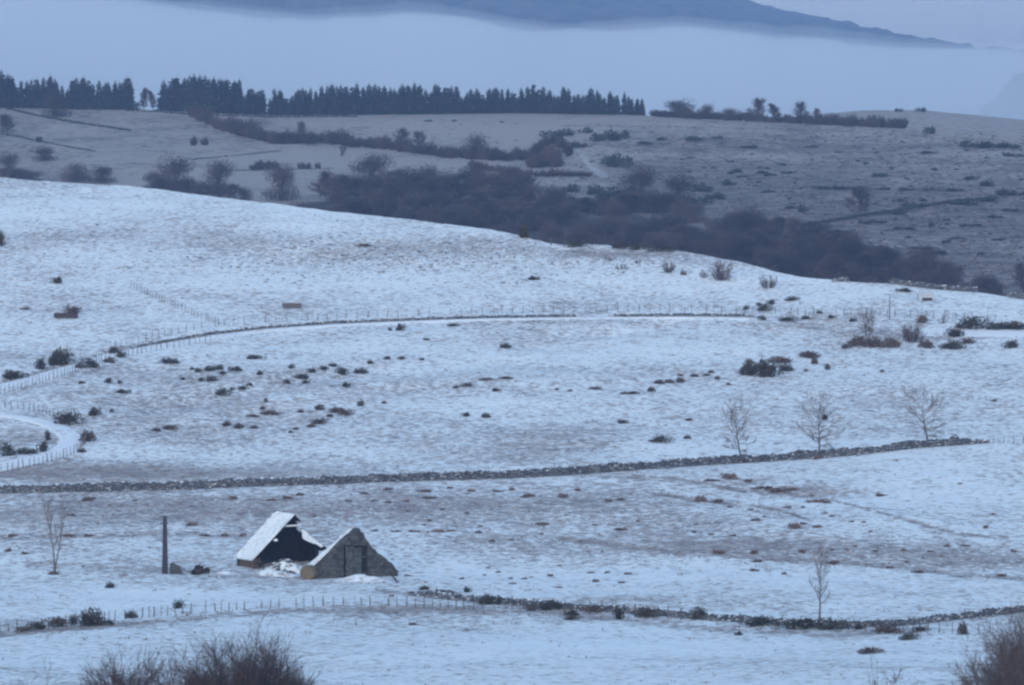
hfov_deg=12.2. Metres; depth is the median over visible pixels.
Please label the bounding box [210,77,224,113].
spruce tree
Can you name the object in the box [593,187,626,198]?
gorse bush
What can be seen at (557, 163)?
bare shrub
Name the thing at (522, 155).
bare shrub
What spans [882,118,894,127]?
bare shrub
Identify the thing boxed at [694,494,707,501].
grass tussock
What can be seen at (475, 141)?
bare tree
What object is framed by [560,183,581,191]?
gorse bush
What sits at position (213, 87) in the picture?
spruce tree
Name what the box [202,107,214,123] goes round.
bare shrub
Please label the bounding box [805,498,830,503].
grass tussock
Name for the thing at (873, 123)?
bare shrub
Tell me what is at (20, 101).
spruce tree
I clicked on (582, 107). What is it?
spruce tree
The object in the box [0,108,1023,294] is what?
moorland hill
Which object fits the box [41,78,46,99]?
spruce tree
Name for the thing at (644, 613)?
heather clump
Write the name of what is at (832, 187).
gorse bush
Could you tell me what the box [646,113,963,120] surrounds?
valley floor
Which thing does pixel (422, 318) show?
dry stone wall
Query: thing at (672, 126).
field wall
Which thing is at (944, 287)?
dry stone wall
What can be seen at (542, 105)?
spruce tree
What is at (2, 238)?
gorse bush
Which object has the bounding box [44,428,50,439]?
gorse bush
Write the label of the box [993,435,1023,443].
wire fence
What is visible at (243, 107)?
spruce tree
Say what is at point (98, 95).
spruce tree
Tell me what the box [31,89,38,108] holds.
spruce tree
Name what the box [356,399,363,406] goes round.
heather clump
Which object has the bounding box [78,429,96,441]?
heather clump
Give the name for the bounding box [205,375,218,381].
gorse bush
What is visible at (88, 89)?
spruce tree
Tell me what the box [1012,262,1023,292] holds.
bare tree
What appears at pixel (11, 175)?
bare tree
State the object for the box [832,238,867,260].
bare tree
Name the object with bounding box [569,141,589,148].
gorse bush
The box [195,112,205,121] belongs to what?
bare shrub
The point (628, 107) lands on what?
spruce tree
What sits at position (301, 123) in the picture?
bare tree
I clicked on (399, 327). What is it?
gorse bush
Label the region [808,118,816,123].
bare shrub
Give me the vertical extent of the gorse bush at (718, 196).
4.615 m
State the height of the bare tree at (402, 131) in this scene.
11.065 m
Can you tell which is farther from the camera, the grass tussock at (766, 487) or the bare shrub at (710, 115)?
the bare shrub at (710, 115)
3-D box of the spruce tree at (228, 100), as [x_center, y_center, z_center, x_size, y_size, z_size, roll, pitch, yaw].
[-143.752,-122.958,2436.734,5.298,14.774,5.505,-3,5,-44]
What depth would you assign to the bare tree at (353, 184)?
1982.36 m
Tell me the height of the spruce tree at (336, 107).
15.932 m
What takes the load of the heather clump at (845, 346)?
on the snowy hillside
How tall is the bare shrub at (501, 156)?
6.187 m
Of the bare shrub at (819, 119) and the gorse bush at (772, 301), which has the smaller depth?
the gorse bush at (772, 301)
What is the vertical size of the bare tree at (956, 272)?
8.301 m
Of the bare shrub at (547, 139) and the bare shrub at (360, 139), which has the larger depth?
the bare shrub at (547, 139)
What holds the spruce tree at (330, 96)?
on the moorland hill at (140, 148)
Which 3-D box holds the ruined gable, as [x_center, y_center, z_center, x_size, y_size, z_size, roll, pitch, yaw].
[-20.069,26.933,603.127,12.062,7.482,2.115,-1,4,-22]
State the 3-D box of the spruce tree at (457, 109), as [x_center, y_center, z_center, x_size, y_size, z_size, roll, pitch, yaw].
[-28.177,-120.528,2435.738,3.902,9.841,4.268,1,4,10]
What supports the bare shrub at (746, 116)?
on the moorland hill at (140, 148)
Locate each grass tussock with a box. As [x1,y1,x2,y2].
[47,570,60,574]
[63,533,74,536]
[82,496,97,500]
[186,522,198,525]
[414,489,430,491]
[421,496,437,498]
[431,529,445,532]
[520,493,536,497]
[535,522,548,525]
[557,493,568,497]
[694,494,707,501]
[703,478,719,481]
[711,497,723,501]
[718,471,736,479]
[748,550,758,553]
[750,485,772,489]
[766,486,799,492]
[787,522,802,528]
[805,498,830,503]
[812,455,823,459]
[827,560,839,564]
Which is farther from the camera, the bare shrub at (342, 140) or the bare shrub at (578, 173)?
the bare shrub at (342, 140)
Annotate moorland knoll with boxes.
[761,110,1023,135]
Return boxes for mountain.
[0,0,1023,115]
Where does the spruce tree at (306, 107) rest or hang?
on the moorland hill at (140, 148)
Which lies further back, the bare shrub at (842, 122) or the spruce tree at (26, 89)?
the spruce tree at (26, 89)
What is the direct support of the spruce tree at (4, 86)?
on the moorland hill at (140, 148)
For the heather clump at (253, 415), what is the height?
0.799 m
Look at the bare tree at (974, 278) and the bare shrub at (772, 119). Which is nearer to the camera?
the bare tree at (974, 278)
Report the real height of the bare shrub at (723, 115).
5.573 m
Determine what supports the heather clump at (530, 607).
on the snowy hillside
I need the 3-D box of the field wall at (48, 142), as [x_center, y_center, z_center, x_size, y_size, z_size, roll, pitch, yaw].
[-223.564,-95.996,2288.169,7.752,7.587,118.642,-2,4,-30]
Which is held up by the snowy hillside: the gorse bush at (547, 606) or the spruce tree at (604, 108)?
the gorse bush at (547, 606)
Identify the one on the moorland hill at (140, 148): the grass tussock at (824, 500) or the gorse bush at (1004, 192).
the gorse bush at (1004, 192)
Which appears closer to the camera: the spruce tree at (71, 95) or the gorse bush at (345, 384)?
the gorse bush at (345, 384)
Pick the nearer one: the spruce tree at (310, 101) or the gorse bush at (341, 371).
the gorse bush at (341, 371)
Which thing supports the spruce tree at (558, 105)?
on the moorland hill at (140, 148)
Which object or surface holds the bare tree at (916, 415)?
on the snowy hillside
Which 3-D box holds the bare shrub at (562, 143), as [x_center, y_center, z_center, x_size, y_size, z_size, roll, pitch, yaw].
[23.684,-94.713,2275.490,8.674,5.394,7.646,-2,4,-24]
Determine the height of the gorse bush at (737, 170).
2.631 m
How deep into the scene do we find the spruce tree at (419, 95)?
2431.99 m
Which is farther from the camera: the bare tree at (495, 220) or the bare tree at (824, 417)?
the bare tree at (495, 220)
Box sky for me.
[751,0,1023,49]
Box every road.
[0,317,748,392]
[0,413,81,471]
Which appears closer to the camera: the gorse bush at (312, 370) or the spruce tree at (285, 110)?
the gorse bush at (312, 370)
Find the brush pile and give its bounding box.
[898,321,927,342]
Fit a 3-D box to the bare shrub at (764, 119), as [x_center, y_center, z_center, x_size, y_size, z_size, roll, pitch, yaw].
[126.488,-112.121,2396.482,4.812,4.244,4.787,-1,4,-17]
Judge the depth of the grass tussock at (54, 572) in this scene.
606.13 m
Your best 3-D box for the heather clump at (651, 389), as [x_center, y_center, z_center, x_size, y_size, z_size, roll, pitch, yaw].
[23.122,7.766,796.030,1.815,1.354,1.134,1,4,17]
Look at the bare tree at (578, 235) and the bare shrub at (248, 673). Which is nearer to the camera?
the bare shrub at (248, 673)
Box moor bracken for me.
[414,122,1023,290]
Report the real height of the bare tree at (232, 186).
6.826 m
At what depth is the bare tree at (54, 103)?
2423.72 m
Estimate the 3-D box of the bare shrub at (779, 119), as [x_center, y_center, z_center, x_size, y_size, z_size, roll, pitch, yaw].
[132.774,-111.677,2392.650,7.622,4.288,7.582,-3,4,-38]
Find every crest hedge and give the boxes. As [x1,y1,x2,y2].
[564,239,592,247]
[610,242,628,248]
[628,243,649,249]
[647,245,676,251]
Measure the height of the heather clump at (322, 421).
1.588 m
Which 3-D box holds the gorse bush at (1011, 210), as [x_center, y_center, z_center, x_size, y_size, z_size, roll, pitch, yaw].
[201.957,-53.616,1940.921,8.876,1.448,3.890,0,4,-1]
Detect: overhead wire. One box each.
[17,515,160,518]
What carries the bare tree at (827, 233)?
on the moorland hill at (140, 148)
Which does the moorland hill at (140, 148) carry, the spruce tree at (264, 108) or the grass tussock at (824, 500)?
the spruce tree at (264, 108)
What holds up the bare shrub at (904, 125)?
on the moorland hill at (140, 148)
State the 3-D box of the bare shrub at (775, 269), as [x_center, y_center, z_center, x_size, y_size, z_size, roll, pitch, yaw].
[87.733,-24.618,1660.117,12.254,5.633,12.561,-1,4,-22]
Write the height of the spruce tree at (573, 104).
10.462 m
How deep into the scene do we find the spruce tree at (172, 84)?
2449.03 m
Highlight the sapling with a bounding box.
[938,308,948,323]
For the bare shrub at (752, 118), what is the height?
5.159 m
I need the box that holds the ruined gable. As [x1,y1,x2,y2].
[308,527,398,578]
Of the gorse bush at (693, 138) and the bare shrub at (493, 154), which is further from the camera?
the gorse bush at (693, 138)
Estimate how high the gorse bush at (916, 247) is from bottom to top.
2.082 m
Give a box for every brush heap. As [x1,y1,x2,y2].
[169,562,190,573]
[188,564,212,574]
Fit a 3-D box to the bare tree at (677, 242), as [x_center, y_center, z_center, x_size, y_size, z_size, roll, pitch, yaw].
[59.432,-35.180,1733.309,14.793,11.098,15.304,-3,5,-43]
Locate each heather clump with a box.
[13,626,33,631]
[46,616,68,626]
[62,304,81,312]
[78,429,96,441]
[102,357,118,362]
[162,424,177,429]
[222,421,232,426]
[231,423,243,428]
[246,414,259,417]
[248,425,258,428]
[260,410,283,414]
[309,417,327,423]
[314,404,324,410]
[327,407,346,412]
[335,408,354,415]
[355,243,373,246]
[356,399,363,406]
[427,589,455,592]
[458,382,473,386]
[478,377,497,380]
[524,604,537,610]
[583,603,603,612]
[588,386,602,389]
[626,391,640,393]
[633,606,660,618]
[647,386,655,391]
[653,379,665,383]
[674,377,685,382]
[766,355,793,363]
[799,350,822,358]
[811,357,817,363]
[841,342,852,348]
[848,334,865,346]
[856,646,886,653]
[861,335,882,347]
[871,623,900,633]
[876,336,901,347]
[915,314,928,322]
[917,339,934,348]
[957,619,968,634]
[961,337,977,343]
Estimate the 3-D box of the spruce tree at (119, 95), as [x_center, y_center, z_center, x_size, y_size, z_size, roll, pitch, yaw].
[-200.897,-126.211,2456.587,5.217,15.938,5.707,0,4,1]
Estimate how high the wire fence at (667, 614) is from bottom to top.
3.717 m
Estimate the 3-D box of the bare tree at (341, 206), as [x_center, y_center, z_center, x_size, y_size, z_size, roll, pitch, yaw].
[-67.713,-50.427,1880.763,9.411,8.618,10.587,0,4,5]
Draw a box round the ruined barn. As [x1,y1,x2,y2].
[234,511,326,568]
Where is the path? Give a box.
[567,142,606,177]
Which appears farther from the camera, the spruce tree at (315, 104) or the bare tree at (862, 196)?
the spruce tree at (315, 104)
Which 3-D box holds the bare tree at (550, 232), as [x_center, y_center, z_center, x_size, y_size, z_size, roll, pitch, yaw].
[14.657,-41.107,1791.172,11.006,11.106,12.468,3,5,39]
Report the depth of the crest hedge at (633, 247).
964.00 m
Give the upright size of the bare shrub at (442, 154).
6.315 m
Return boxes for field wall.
[0,133,95,150]
[5,107,130,130]
[126,109,357,117]
[191,150,281,159]
[232,168,332,170]
[561,125,790,129]
[799,196,998,225]
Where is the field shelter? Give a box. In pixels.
[916,292,933,300]
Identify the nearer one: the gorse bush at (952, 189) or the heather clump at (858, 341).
the heather clump at (858, 341)
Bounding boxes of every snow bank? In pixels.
[208,571,237,574]
[248,569,300,576]
[332,574,389,582]
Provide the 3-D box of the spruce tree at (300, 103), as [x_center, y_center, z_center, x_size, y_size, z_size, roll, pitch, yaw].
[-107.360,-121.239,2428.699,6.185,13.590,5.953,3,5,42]
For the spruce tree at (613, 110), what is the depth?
2430.79 m
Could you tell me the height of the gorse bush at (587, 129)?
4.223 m
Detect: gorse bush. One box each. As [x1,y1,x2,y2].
[0,228,4,245]
[0,442,15,455]
[1,369,29,379]
[14,447,38,453]
[25,620,46,628]
[33,356,45,369]
[36,440,49,451]
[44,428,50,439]
[47,353,59,365]
[49,276,61,283]
[51,346,75,364]
[53,409,85,424]
[67,615,79,624]
[76,606,108,625]
[79,358,100,367]
[88,407,101,415]
[103,619,114,624]
[104,377,112,382]
[105,581,115,587]
[108,346,121,353]
[115,350,126,357]
[116,389,131,393]
[124,610,139,618]
[158,357,181,363]
[172,598,185,608]
[194,367,203,372]
[204,365,215,370]
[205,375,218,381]
[214,364,223,369]
[214,387,232,395]
[228,366,242,371]
[237,385,247,389]
[246,354,266,358]
[292,373,308,378]
[306,368,315,372]
[328,363,337,366]
[335,365,348,374]
[341,381,350,386]
[352,368,368,373]
[395,323,405,330]
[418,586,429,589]
[463,586,472,592]
[476,593,502,604]
[480,412,490,417]
[492,387,501,391]
[499,342,511,348]
[527,275,540,279]
[536,599,563,610]
[539,129,566,136]
[549,132,565,139]
[552,128,574,135]
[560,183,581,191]
[562,614,581,619]
[563,609,578,615]
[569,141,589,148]
[577,127,593,132]
[584,184,606,194]
[589,128,619,140]
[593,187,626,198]
[598,154,623,163]
[604,155,634,167]
[611,129,630,138]
[613,607,623,619]
[617,419,627,423]
[637,140,653,144]
[648,435,675,442]
[656,137,668,140]
[682,135,704,140]
[687,195,712,204]
[687,606,706,619]
[690,184,713,191]
[703,191,726,199]
[721,179,736,185]
[730,168,742,172]
[736,357,761,375]
[739,145,758,148]
[745,615,775,626]
[755,170,767,173]
[755,358,784,376]
[757,303,772,310]
[761,189,775,192]
[762,173,775,175]
[766,299,774,304]
[770,617,820,629]
[778,315,799,321]
[778,362,794,371]
[780,171,793,173]
[784,205,796,208]
[784,296,800,300]
[797,203,808,211]
[801,315,811,319]
[814,617,852,630]
[821,186,842,189]
[854,623,867,629]
[857,220,869,223]
[868,220,886,222]
[871,172,888,176]
[873,187,890,189]
[885,210,907,214]
[893,226,913,229]
[895,288,911,291]
[898,202,926,207]
[898,631,920,639]
[908,246,934,249]
[912,625,930,631]
[914,107,926,111]
[919,150,936,153]
[922,126,935,133]
[924,249,948,254]
[936,188,963,190]
[938,343,952,348]
[941,326,964,336]
[946,339,966,349]
[947,198,978,204]
[954,315,993,329]
[958,223,981,225]
[959,140,993,147]
[963,175,981,179]
[976,141,1011,147]
[977,196,995,201]
[977,321,1011,329]
[979,179,995,185]
[995,188,1018,195]
[997,143,1021,148]
[1001,208,1020,211]
[1001,339,1018,347]
[1003,153,1023,156]
[1004,320,1023,329]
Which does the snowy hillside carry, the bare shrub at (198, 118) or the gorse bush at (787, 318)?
the gorse bush at (787, 318)
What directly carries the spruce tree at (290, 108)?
on the moorland hill at (140, 148)
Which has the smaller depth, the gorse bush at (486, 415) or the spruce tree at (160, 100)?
the gorse bush at (486, 415)
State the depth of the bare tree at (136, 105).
2466.19 m
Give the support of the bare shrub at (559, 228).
on the moorland hill at (140, 148)
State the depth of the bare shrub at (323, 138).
2292.61 m
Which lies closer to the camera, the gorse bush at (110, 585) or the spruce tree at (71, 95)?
the gorse bush at (110, 585)
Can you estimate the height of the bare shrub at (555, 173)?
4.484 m
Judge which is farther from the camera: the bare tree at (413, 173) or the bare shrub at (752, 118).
the bare shrub at (752, 118)
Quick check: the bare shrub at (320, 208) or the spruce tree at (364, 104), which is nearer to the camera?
the bare shrub at (320, 208)
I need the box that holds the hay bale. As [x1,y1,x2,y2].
[300,565,317,579]
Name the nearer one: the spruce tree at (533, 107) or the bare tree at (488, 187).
the bare tree at (488, 187)
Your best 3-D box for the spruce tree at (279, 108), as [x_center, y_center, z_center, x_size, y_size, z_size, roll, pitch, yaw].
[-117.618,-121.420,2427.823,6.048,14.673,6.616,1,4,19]
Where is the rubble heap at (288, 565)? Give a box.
[244,559,302,572]
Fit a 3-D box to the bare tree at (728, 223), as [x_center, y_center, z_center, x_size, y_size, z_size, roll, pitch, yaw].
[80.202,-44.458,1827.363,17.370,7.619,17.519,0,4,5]
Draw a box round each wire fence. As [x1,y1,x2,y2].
[0,334,210,394]
[0,429,85,470]
[2,400,82,426]
[6,596,483,631]
[115,303,669,346]
[136,286,218,324]
[512,596,990,634]
[684,304,995,320]
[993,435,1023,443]
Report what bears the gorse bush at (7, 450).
on the snowy hillside
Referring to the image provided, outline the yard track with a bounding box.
[912,328,1023,337]
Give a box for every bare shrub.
[13,655,64,684]
[35,136,42,141]
[74,643,175,684]
[141,643,233,684]
[162,605,323,684]
[184,104,201,116]
[189,135,197,144]
[191,105,206,119]
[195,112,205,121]
[199,137,208,144]
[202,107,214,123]
[209,114,219,126]
[211,117,223,129]
[217,118,228,130]
[225,113,235,131]
[225,114,245,133]
[233,125,245,135]
[234,118,256,136]
[242,119,254,137]
[244,118,265,138]
[248,164,257,169]
[253,128,270,139]
[254,160,262,169]
[260,129,267,141]
[265,161,271,168]
[266,131,283,143]
[273,131,293,143]
[284,129,299,143]
[290,133,298,143]
[294,133,307,142]
[297,162,305,168]
[301,131,319,143]
[310,204,330,210]
[314,162,320,167]
[319,129,333,143]
[326,130,341,143]
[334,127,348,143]
[338,132,355,145]
[344,137,361,146]
[347,200,375,214]
[354,136,363,146]
[362,136,373,147]
[370,136,379,148]
[371,209,391,215]
[375,205,395,216]
[376,134,392,148]
[387,141,395,149]
[395,137,407,151]
[402,136,413,151]
[404,207,418,219]
[406,142,421,152]
[412,142,432,154]
[416,207,439,221]
[417,215,449,223]
[425,140,437,154]
[432,146,447,155]
[437,145,455,157]
[447,145,459,157]
[457,145,466,157]
[462,146,475,158]
[462,211,489,228]
[467,159,479,167]
[468,142,482,158]
[475,143,489,159]
[482,145,499,160]
[483,165,491,170]
[489,164,502,170]
[496,148,509,159]
[503,152,516,160]
[510,146,518,159]
[511,217,536,230]
[516,148,528,159]
[525,153,536,167]
[528,155,545,167]
[530,142,543,150]
[531,148,540,154]
[531,153,547,166]
[532,170,542,176]
[534,234,562,244]
[538,139,546,146]
[541,135,549,145]
[541,147,559,157]
[542,169,552,176]
[543,142,563,156]
[547,168,559,175]
[547,225,564,243]
[549,136,557,143]
[550,154,563,165]
[551,155,562,166]
[555,138,569,147]
[558,168,566,176]
[563,169,577,175]
[564,143,573,155]
[574,171,585,175]
[578,231,606,244]
[601,236,622,244]
[615,263,628,269]
[639,238,669,249]
[653,109,667,116]
[661,111,670,116]
[661,261,675,272]
[672,108,685,117]
[679,107,693,118]
[690,111,696,118]
[695,109,705,118]
[699,270,706,277]
[701,108,711,118]
[706,110,717,119]
[706,257,733,280]
[713,111,721,119]
[721,110,729,119]
[725,112,740,120]
[735,110,745,120]
[741,255,753,263]
[742,111,751,120]
[742,259,764,266]
[749,111,757,120]
[753,111,764,121]
[757,274,777,288]
[758,263,781,272]
[762,114,769,121]
[766,116,776,122]
[775,115,782,122]
[785,114,797,122]
[790,267,818,276]
[794,111,803,123]
[802,113,812,123]
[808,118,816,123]
[812,266,832,278]
[813,114,827,124]
[824,112,839,124]
[827,113,844,125]
[828,272,858,281]
[833,267,851,277]
[837,116,847,125]
[843,113,858,125]
[846,266,868,281]
[859,119,867,126]
[866,113,881,126]
[867,269,885,280]
[867,652,903,684]
[875,116,884,127]
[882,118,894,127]
[892,117,909,128]
[900,263,916,280]
[910,274,936,284]
[945,627,1023,684]
[950,586,1023,684]
[959,280,979,291]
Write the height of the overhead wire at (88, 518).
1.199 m
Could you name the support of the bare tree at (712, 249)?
on the moorland hill at (140, 148)
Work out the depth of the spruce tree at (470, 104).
2436.04 m
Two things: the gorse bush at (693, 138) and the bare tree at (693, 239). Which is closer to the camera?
the bare tree at (693, 239)
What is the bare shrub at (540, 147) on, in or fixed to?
on the moorland hill at (140, 148)
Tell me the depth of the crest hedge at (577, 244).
968.07 m
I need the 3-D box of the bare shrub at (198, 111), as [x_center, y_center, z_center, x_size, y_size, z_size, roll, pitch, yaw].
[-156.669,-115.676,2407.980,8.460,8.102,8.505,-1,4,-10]
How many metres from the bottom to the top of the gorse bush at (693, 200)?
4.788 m
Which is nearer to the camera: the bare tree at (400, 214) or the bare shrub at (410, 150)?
the bare tree at (400, 214)
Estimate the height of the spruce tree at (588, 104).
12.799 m
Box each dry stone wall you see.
[0,436,989,493]
[130,313,758,348]
[407,590,1023,627]
[831,277,1023,299]
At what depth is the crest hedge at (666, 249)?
961.96 m
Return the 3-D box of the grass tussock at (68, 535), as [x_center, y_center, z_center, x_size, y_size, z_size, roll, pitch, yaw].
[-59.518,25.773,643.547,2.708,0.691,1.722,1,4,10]
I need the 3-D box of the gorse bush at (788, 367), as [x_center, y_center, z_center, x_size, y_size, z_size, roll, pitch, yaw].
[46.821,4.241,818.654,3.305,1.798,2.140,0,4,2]
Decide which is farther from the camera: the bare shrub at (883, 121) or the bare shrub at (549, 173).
the bare shrub at (883, 121)
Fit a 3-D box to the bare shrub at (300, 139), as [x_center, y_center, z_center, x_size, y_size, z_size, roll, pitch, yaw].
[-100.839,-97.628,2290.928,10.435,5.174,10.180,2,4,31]
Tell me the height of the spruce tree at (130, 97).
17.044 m
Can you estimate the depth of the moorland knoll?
2803.88 m
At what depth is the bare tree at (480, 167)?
2021.21 m
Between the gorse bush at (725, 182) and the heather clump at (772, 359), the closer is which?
the heather clump at (772, 359)
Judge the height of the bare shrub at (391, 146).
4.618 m
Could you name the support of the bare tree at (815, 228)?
on the moorland hill at (140, 148)
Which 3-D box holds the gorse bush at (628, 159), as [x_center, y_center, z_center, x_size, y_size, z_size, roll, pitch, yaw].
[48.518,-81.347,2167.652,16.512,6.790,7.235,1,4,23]
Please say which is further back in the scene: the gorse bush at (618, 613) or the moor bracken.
the moor bracken
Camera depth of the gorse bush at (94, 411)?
764.38 m
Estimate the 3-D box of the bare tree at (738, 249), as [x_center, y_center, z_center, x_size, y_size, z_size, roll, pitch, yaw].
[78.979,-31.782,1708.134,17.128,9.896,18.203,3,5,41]
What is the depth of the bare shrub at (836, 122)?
2378.32 m
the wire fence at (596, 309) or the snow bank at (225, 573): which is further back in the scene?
the wire fence at (596, 309)
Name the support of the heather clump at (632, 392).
on the snowy hillside
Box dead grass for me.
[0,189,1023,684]
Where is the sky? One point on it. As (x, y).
(978, 23)
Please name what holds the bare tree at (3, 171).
on the moorland hill at (140, 148)
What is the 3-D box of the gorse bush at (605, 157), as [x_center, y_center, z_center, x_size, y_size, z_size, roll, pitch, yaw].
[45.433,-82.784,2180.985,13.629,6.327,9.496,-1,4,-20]
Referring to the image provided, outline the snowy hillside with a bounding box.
[0,177,1023,684]
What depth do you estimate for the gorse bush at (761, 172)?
2128.96 m
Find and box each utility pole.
[161,515,167,573]
[885,294,894,318]
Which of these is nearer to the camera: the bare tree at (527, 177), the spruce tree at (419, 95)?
the bare tree at (527, 177)
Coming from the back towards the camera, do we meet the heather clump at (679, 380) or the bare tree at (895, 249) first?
the bare tree at (895, 249)
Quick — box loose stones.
[11,197,703,306]
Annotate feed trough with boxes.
[54,313,77,318]
[282,303,301,308]
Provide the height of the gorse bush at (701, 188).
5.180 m
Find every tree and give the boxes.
[0,74,6,106]
[0,79,7,107]
[0,113,17,135]
[0,151,21,174]
[0,168,8,177]
[4,76,17,107]
[4,171,24,178]
[7,167,31,178]
[12,85,17,107]
[17,81,24,107]
[18,171,44,180]
[22,81,30,107]
[26,80,35,107]
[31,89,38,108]
[31,145,57,161]
[33,77,41,108]
[38,88,43,108]
[38,488,71,570]
[39,94,71,116]
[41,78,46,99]
[41,84,49,108]
[45,75,54,108]
[51,82,59,107]
[58,87,65,108]
[58,160,91,182]
[63,93,67,108]
[66,79,76,108]
[70,77,80,108]
[76,76,88,109]
[85,81,93,108]
[86,164,117,182]
[87,83,96,108]
[94,81,103,109]
[100,81,109,109]
[106,87,114,109]
[111,81,118,109]
[114,81,121,109]
[120,79,131,109]
[124,82,137,109]
[133,102,141,109]
[140,87,147,106]
[142,172,167,188]
[147,89,158,109]
[149,152,197,191]
[153,177,170,189]
[156,79,165,110]
[162,87,168,110]
[162,179,183,190]
[165,76,182,111]
[166,77,175,110]
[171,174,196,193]
[174,85,184,111]
[179,78,187,111]
[181,76,193,111]
[187,75,197,109]
[190,181,209,194]
[192,78,201,106]
[192,184,225,195]
[197,159,239,193]
[198,77,208,110]
[202,77,214,111]
[203,183,229,196]
[207,78,217,111]
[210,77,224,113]
[216,78,229,113]
[219,184,240,197]
[225,89,231,113]
[227,82,241,113]
[233,186,253,200]
[235,84,242,113]
[236,80,243,100]
[240,97,245,113]
[243,90,251,114]
[248,88,256,114]
[251,92,262,114]
[259,89,267,110]
[260,162,302,201]
[262,99,266,114]
[266,99,271,114]
[269,89,277,114]
[274,90,283,115]
[282,99,288,114]
[286,201,317,207]
[287,99,292,114]
[291,91,299,114]
[295,89,304,114]
[295,121,306,134]
[302,90,310,114]
[306,86,313,114]
[307,177,347,203]
[311,169,331,196]
[312,90,318,114]
[316,85,325,114]
[320,173,365,195]
[321,94,329,114]
[324,84,331,114]
[327,85,334,114]
[327,173,350,202]
[327,203,347,211]
[333,85,341,114]
[337,85,345,114]
[339,145,346,155]
[339,199,372,214]
[343,87,350,114]
[345,151,395,181]
[349,87,355,108]
[349,95,355,114]
[353,87,361,114]
[355,168,401,193]
[358,87,369,114]
[365,85,372,114]
[366,89,374,114]
[370,84,378,114]
[375,86,383,114]
[379,86,389,114]
[386,93,393,114]
[387,164,428,194]
[389,206,416,218]
[389,212,420,219]
[390,89,398,113]
[392,127,413,143]
[394,88,402,114]
[399,84,406,111]
[400,87,415,114]
[410,86,418,112]
[411,131,428,147]
[413,162,439,185]
[414,85,424,113]
[422,89,431,113]
[427,92,433,113]
[428,82,440,113]
[432,206,468,225]
[436,169,456,193]
[438,91,444,113]
[440,88,451,113]
[442,187,472,206]
[445,173,475,194]
[446,84,456,113]
[446,214,478,227]
[453,85,460,101]
[454,97,459,113]
[457,165,488,194]
[459,99,462,113]
[459,132,488,150]
[459,163,485,187]
[461,98,467,113]
[464,93,468,113]
[465,168,496,195]
[467,89,474,113]
[473,88,480,113]
[474,169,512,195]
[479,95,486,113]
[482,214,512,233]
[484,91,491,113]
[490,90,497,112]
[491,164,527,184]
[493,219,533,238]
[495,90,500,112]
[497,90,505,112]
[504,90,512,112]
[508,93,515,112]
[514,96,520,112]
[517,171,541,194]
[519,92,525,113]
[520,183,543,200]
[523,86,532,113]
[530,84,538,111]
[530,96,536,112]
[535,188,557,200]
[536,90,540,111]
[536,185,566,204]
[536,217,564,242]
[537,87,547,113]
[545,89,554,113]
[545,186,572,206]
[552,94,556,113]
[555,96,560,113]
[559,89,569,112]
[560,227,588,244]
[562,90,572,113]
[566,219,595,242]
[571,95,576,113]
[573,94,583,113]
[575,196,598,213]
[580,96,586,113]
[585,88,596,110]
[585,91,592,113]
[591,95,596,114]
[595,94,603,114]
[601,97,606,114]
[604,92,611,114]
[610,96,617,114]
[614,98,621,114]
[614,236,638,245]
[619,161,662,198]
[620,92,626,114]
[625,96,630,114]
[629,99,633,114]
[633,99,639,114]
[638,99,646,115]
[647,190,680,213]
[650,220,694,232]
[654,231,694,252]
[661,98,697,112]
[661,171,697,202]
[670,197,693,216]
[673,232,696,250]
[675,201,710,222]
[679,225,704,243]
[680,232,706,253]
[688,237,714,255]
[696,102,713,112]
[701,216,742,234]
[701,240,724,258]
[713,241,755,261]
[718,211,745,230]
[719,395,756,454]
[721,107,738,114]
[729,208,758,231]
[732,206,770,228]
[744,97,766,114]
[760,253,789,270]
[762,215,804,234]
[766,103,781,115]
[774,258,796,273]
[781,216,804,237]
[791,102,811,123]
[793,219,835,242]
[795,387,845,453]
[808,543,832,620]
[812,108,823,117]
[818,228,838,242]
[819,232,844,244]
[825,231,849,243]
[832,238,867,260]
[835,239,863,260]
[837,229,865,252]
[843,185,872,213]
[854,307,876,338]
[856,274,885,282]
[858,245,903,259]
[864,245,904,269]
[866,247,907,260]
[874,269,917,282]
[894,382,949,439]
[903,243,943,266]
[916,267,939,284]
[928,261,961,284]
[934,281,955,285]
[935,278,954,285]
[936,258,960,283]
[944,266,965,284]
[969,276,1005,295]
[971,273,998,285]
[972,281,985,289]
[973,281,992,291]
[987,282,1003,294]
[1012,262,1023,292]
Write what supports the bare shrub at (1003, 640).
on the snowy hillside
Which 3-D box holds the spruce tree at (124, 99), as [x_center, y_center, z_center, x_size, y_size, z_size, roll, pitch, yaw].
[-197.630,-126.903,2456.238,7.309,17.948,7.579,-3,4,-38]
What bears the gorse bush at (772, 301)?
on the snowy hillside
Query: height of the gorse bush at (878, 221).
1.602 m
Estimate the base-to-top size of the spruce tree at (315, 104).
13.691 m
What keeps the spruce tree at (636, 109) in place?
on the moorland hill at (140, 148)
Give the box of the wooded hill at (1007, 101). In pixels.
[976,72,1023,119]
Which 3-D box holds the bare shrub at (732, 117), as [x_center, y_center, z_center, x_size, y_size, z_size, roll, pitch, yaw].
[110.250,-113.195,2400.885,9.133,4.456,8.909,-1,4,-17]
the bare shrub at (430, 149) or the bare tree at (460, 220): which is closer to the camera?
the bare tree at (460, 220)
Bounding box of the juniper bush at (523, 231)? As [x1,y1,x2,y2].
[518,224,530,237]
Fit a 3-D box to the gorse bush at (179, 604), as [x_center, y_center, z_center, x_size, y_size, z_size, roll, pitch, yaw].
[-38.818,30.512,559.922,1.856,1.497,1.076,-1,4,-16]
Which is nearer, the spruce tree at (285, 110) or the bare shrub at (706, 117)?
the bare shrub at (706, 117)

